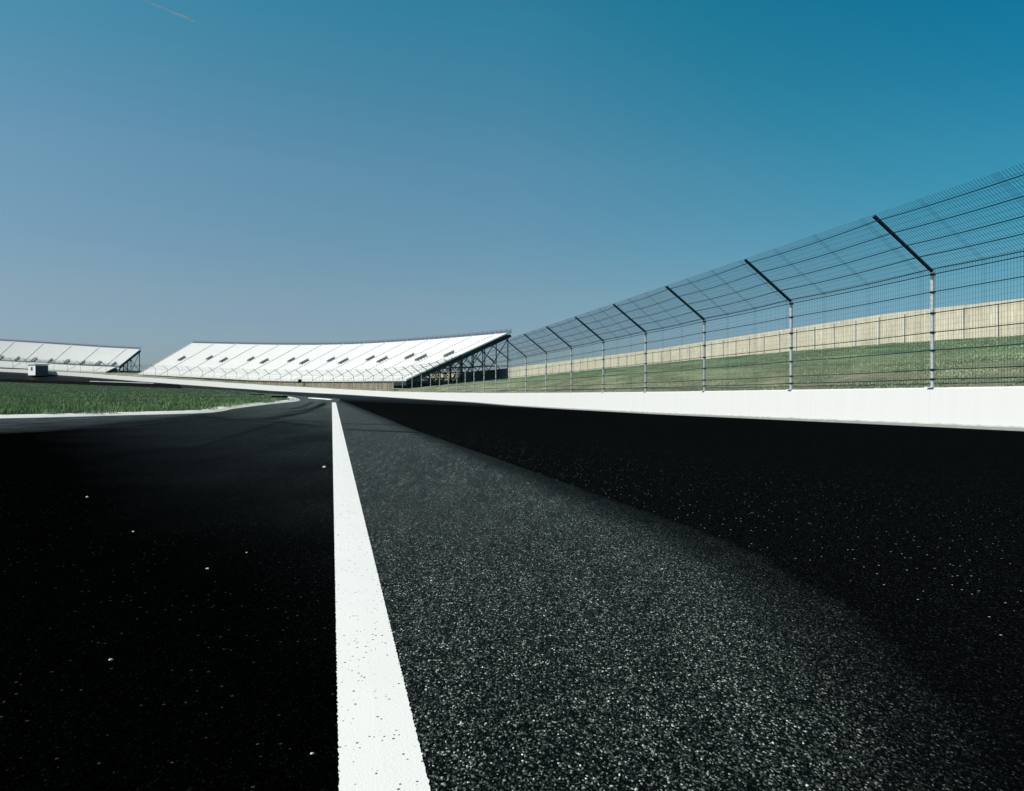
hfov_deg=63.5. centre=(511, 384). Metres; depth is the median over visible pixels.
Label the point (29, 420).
pale strip
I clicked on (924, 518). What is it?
track
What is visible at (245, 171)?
sky
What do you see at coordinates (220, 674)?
infield road
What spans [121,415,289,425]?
tyre mark
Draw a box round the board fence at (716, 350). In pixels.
[427,298,1022,380]
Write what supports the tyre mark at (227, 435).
on the infield road
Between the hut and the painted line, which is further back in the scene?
the hut
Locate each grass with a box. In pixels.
[0,382,274,395]
[0,393,296,401]
[0,397,293,414]
[358,335,1022,392]
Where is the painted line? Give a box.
[332,402,429,790]
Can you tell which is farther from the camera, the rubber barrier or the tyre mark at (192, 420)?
the rubber barrier
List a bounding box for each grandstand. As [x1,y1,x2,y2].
[0,339,140,372]
[138,329,510,387]
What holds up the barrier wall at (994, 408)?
on the track
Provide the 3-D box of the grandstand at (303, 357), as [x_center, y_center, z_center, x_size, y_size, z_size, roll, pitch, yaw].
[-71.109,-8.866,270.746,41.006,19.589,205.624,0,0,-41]
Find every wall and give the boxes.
[0,369,1023,430]
[89,381,153,383]
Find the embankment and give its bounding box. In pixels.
[19,335,1023,392]
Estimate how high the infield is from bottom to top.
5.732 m
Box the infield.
[0,382,267,406]
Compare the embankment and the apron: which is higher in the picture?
the embankment
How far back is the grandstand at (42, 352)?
358.57 m
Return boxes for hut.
[27,362,49,374]
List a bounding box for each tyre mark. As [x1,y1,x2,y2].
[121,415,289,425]
[198,424,271,443]
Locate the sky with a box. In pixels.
[0,0,1023,380]
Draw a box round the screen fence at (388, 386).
[220,380,393,389]
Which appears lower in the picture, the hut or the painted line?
the painted line
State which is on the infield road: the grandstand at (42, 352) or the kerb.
the kerb
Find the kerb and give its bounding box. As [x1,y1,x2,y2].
[0,396,299,417]
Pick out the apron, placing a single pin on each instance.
(550, 634)
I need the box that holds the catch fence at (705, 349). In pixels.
[0,163,1023,392]
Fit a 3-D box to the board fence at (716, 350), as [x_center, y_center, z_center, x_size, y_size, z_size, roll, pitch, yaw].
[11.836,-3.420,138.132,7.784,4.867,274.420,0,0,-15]
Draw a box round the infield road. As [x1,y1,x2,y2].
[0,382,339,790]
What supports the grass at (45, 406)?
on the infield
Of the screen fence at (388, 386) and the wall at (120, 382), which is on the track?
the wall at (120, 382)
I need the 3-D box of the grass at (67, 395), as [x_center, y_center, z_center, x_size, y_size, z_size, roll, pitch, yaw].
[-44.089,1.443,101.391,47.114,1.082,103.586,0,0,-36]
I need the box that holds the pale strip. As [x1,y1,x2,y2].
[0,413,204,425]
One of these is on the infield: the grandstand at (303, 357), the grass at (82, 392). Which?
the grass at (82, 392)
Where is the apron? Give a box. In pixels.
[336,400,1023,790]
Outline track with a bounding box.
[0,372,1023,646]
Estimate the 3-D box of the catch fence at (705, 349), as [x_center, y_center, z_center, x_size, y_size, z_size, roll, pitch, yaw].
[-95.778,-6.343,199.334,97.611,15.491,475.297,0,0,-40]
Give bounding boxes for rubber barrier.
[0,379,181,387]
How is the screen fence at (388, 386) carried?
on the embankment
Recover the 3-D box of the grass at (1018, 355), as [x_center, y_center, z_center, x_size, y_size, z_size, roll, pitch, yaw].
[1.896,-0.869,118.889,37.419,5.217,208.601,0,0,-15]

